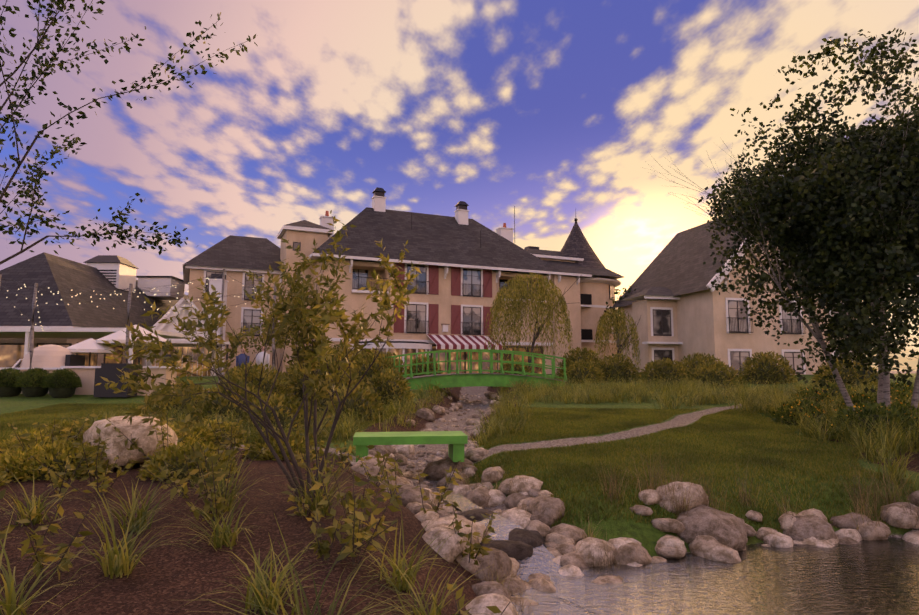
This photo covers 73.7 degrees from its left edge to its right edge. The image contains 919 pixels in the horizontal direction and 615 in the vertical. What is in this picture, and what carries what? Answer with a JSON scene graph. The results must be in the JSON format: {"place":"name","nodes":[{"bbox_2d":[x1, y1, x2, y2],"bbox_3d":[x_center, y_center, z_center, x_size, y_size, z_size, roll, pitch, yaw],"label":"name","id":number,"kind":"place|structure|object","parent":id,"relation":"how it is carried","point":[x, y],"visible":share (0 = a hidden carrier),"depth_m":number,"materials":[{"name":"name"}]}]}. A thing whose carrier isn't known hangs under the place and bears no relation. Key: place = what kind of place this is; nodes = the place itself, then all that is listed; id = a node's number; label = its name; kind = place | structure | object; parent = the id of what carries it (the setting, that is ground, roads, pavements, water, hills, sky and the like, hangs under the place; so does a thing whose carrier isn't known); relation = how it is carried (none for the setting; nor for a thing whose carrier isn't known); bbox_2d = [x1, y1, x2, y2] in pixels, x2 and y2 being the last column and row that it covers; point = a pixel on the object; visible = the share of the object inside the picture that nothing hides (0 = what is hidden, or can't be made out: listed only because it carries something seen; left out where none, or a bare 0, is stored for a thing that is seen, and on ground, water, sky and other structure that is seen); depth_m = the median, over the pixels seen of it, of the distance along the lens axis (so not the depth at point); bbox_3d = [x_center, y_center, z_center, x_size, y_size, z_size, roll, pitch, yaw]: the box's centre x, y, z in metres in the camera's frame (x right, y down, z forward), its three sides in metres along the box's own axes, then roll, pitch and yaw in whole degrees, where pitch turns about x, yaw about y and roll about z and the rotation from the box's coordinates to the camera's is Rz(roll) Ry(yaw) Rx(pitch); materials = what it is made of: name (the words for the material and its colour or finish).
{"place":"outdoors","nodes":[
{"label":"outdoors","id":0,"kind":"place"},
{"bbox_2d":[0,0,256,264],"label":"tree","id":1,"kind":"object","parent":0,"point":[40,174],"depth_m":6.58,"materials":[{"name":"plant"}]},
{"bbox_2d":[0,402,415,443],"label":"lawn","id":2,"kind":"structure","parent":0,"point":[43,413],"depth_m":17.23,"materials":[{"name":"green plant"}]},
{"bbox_2d":[0,371,918,614],"bbox_3d":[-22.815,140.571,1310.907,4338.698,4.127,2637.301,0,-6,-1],"label":"terrain","id":3,"kind":"structure","parent":0,"point":[171,579],"depth_m":6.14,"materials":[{"name":"green plant"}]},
{"bbox_2d":[0,367,81,397],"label":"boxwood","id":4,"kind":"object","parent":3,"relation":"on","point":[47,378],"depth_m":22.16,"materials":[{"name":"green plant"}]},
{"bbox_2d":[0,255,228,374],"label":"pavilion","id":5,"kind":"structure","parent":3,"relation":"on","point":[118,272],"depth_m":39.24,"materials":[{"name":"paint"}]},
{"bbox_2d":[0,252,187,327],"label":"pavilion roofs","id":6,"kind":"structure","parent":5,"relation":"attached to","point":[47,270],"depth_m":39.67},
{"bbox_2d":[0,272,272,330],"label":"string lights","id":7,"kind":"object","parent":5,"relation":"on","point":[73,292],"visible":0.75,"depth_m":26.03,"materials":[{"name":"white metal"}]},
{"bbox_2d":[82,416,177,465],"bbox_3d":[-4.985,1.933,9.135,1.845,0.641,1.129,-5,-8,38],"label":"boulder","id":8,"kind":"object","parent":3,"relation":"on","point":[137,428],"visible":0.58,"depth_m":8.53,"materials":[{"name":"beige stone"}]},
{"bbox_2d":[0,324,269,396],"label":"patio","id":9,"kind":"structure","parent":3,"relation":"on","point":[50,358],"depth_m":24.01,"materials":[{"name":"paint"}]},
{"bbox_2d":[0,269,275,382],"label":"light poles","id":10,"kind":"object","parent":3,"relation":"on","point":[31,350],"visible":0.67,"depth_m":23.86,"materials":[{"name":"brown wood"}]},
{"bbox_2d":[0,419,314,485],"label":"shrubs","id":11,"kind":"object","parent":3,"relation":"on","point":[10,457],"depth_m":8.11,"materials":[{"name":"green plant"}]},
{"bbox_2d":[138,298,229,375],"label":"gable wing","id":12,"kind":"structure","parent":3,"relation":"on","point":[186,346],"depth_m":38.57,"materials":[{"name":"beige paint"}]},
{"bbox_2d":[0,444,489,614],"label":"grass tufts","id":13,"kind":"object","parent":3,"relation":"on","point":[121,562],"visible":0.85,"depth_m":4.62,"materials":[{"name":"green plant"}]},
{"bbox_2d":[0,413,509,614],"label":"shrubs","id":14,"kind":"object","parent":3,"relation":"on","point":[219,475],"depth_m":6.23,"materials":[{"name":"green plant"}]},
{"bbox_2d":[95,210,423,501],"bbox_3d":[-2.393,0.568,7.122,4.054,3.429,3.156,0,-6,-1],"label":"shrub","id":15,"kind":"object","parent":3,"relation":"on","point":[306,318],"depth_m":6.91,"materials":[{"name":"green plant"}]},
{"bbox_2d":[237,313,300,364],"bbox_3d":[-12.012,2.326,39.702,4.864,4.654,4.309,0,-6,-1],"label":"tree","id":16,"kind":"object","parent":3,"relation":"on","point":[252,332],"depth_m":38.91,"materials":[{"name":"green plant"}]},
{"bbox_2d":[185,187,583,373],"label":"building","id":17,"kind":"structure","parent":3,"relation":"on","point":[243,314],"depth_m":47.97,"materials":[{"name":"beige paint"}]},
{"bbox_2d":[183,220,331,283],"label":"roof","id":18,"kind":"structure","parent":17,"relation":"on","point":[242,252],"depth_m":49.39,"materials":[{"name":"grey tile"}]},
{"bbox_2d":[426,334,502,349],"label":"awning","id":19,"kind":"object","parent":17,"relation":"attached to","point":[456,342],"visible":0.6,"depth_m":48.87,"materials":[{"name":"fabric"}]},
{"bbox_2d":[350,341,431,369],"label":"conservatory","id":20,"kind":"object","parent":3,"relation":"on","point":[413,347],"visible":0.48,"depth_m":45.04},
{"bbox_2d":[353,431,467,461],"bbox_3d":[-0.906,2.536,11.156,2.000,0.460,0.900,1,-6,-7],"label":"bench","id":21,"kind":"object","parent":3,"relation":"on","point":[455,441],"depth_m":10.80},
{"bbox_2d":[16,370,811,447],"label":"grass","id":22,"kind":"structure","parent":3,"relation":"on","point":[681,389],"depth_m":20.59,"materials":[{"name":"green plant"}]},
{"bbox_2d":[308,253,591,373],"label":"building facade","id":23,"kind":"structure","parent":3,"relation":"on","point":[456,299],"depth_m":50.20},
{"bbox_2d":[311,207,623,278],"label":"roof","id":24,"kind":"structure","parent":23,"relation":"on","point":[439,238],"depth_m":52.80,"materials":[{"name":"grey tile"}]},
{"bbox_2d":[383,349,567,389],"bbox_3d":[0.712,2.937,27.794,8.280,2.031,1.913,2,-6,-15],"label":"footbridge","id":25,"kind":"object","parent":3,"relation":"on","point":[470,378],"depth_m":27.29,"materials":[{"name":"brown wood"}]},
{"bbox_2d":[453,509,544,559],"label":"wet rocks","id":26,"kind":"object","parent":3,"relation":"on","point":[519,544],"visible":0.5,"depth_m":7.33,"materials":[{"name":"grey stone"}]},
{"bbox_2d":[140,343,877,430],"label":"shrubs","id":27,"kind":"object","parent":3,"relation":"on","point":[289,381],"depth_m":23.75,"materials":[{"name":"green plant"}]},
{"bbox_2d":[485,272,579,372],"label":"willow leaves","id":28,"kind":"object","parent":3,"relation":"on","point":[517,302],"depth_m":37.74,"materials":[{"name":"green plant"}]},
{"bbox_2d":[435,493,638,614],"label":"stream water","id":29,"kind":"structure","parent":3,"relation":"on","point":[575,590],"depth_m":6.76,"materials":[{"name":"grey liquid"}]},
{"bbox_2d":[580,278,620,361],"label":"turret","id":30,"kind":"object","parent":3,"relation":"on","point":[596,294],"visible":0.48,"depth_m":56.28,"materials":[{"name":"paint"}]},
{"bbox_2d":[561,218,618,284],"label":"turret roof","id":31,"kind":"structure","parent":30,"relation":"on","point":[576,244],"depth_m":58.79,"materials":[{"name":"grey tile"}]},
{"bbox_2d":[594,306,640,370],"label":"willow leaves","id":32,"kind":"object","parent":3,"relation":"on","point":[601,325],"depth_m":40.95,"materials":[{"name":"green plant"}]},
{"bbox_2d":[604,285,635,331],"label":"tree leaves","id":33,"kind":"object","parent":3,"relation":"on","point":[620,297],"depth_m":52.96,"materials":[{"name":"green plant"}]},
{"bbox_2d":[349,386,918,614],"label":"rocks","id":34,"kind":"object","parent":3,"relation":"on","point":[702,529],"visible":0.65,"depth_m":8.00,"materials":[{"name":"grey stone"}]},
{"bbox_2d":[374,438,918,614],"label":"dry grass","id":35,"kind":"structure","parent":3,"relation":"on","point":[614,479],"depth_m":8.46,"materials":[{"name":"green plant"}]},
{"bbox_2d":[464,406,918,531],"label":"lawn","id":36,"kind":"structure","parent":3,"relation":"on","point":[756,427],"depth_m":10.89,"materials":[{"name":"green plant"}]},
{"bbox_2d":[770,382,918,447],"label":"bed shrubs","id":37,"kind":"object","parent":36,"relation":"on","point":[875,408],"depth_m":15.12,"materials":[{"name":"green plant"}]},
{"bbox_2d":[774,383,918,431],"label":"bed flowers","id":38,"kind":"object","parent":37,"relation":"on","point":[843,403],"visible":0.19,"depth_m":15.77,"materials":[{"name":"plant"}]},
{"bbox_2d":[620,194,863,374],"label":"house","id":39,"kind":"structure","parent":3,"relation":"on","point":[711,321],"depth_m":41.84,"materials":[{"name":"paint"}]},
{"bbox_2d":[612,215,748,307],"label":"house roof","id":40,"kind":"structure","parent":39,"relation":"attached to","point":[677,267],"depth_m":47.37,"materials":[{"name":"grey tile"}]},
{"bbox_2d":[648,28,918,414],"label":"birch","id":41,"kind":"object","parent":3,"relation":"on","point":[847,215],"depth_m":14.10,"materials":[{"name":"green plant"}]},
{"bbox_2d":[713,377,918,489],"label":"bed grasses","id":42,"kind":"object","parent":3,"relation":"on","point":[884,442],"visible":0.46,"depth_m":12.50,"materials":[{"name":"green plant"}]},
{"bbox_2d":[0,0,918,370],"label":"sky","id":43,"kind":"structure","parent":0,"point":[557,112],"materials":[{"name":"blue"}]},
{"bbox_2d":[511,537,918,614],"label":"pond water","id":44,"kind":"structure","parent":0,"point":[872,577],"depth_m":6.46,"materials":[{"name":"grey liquid"}]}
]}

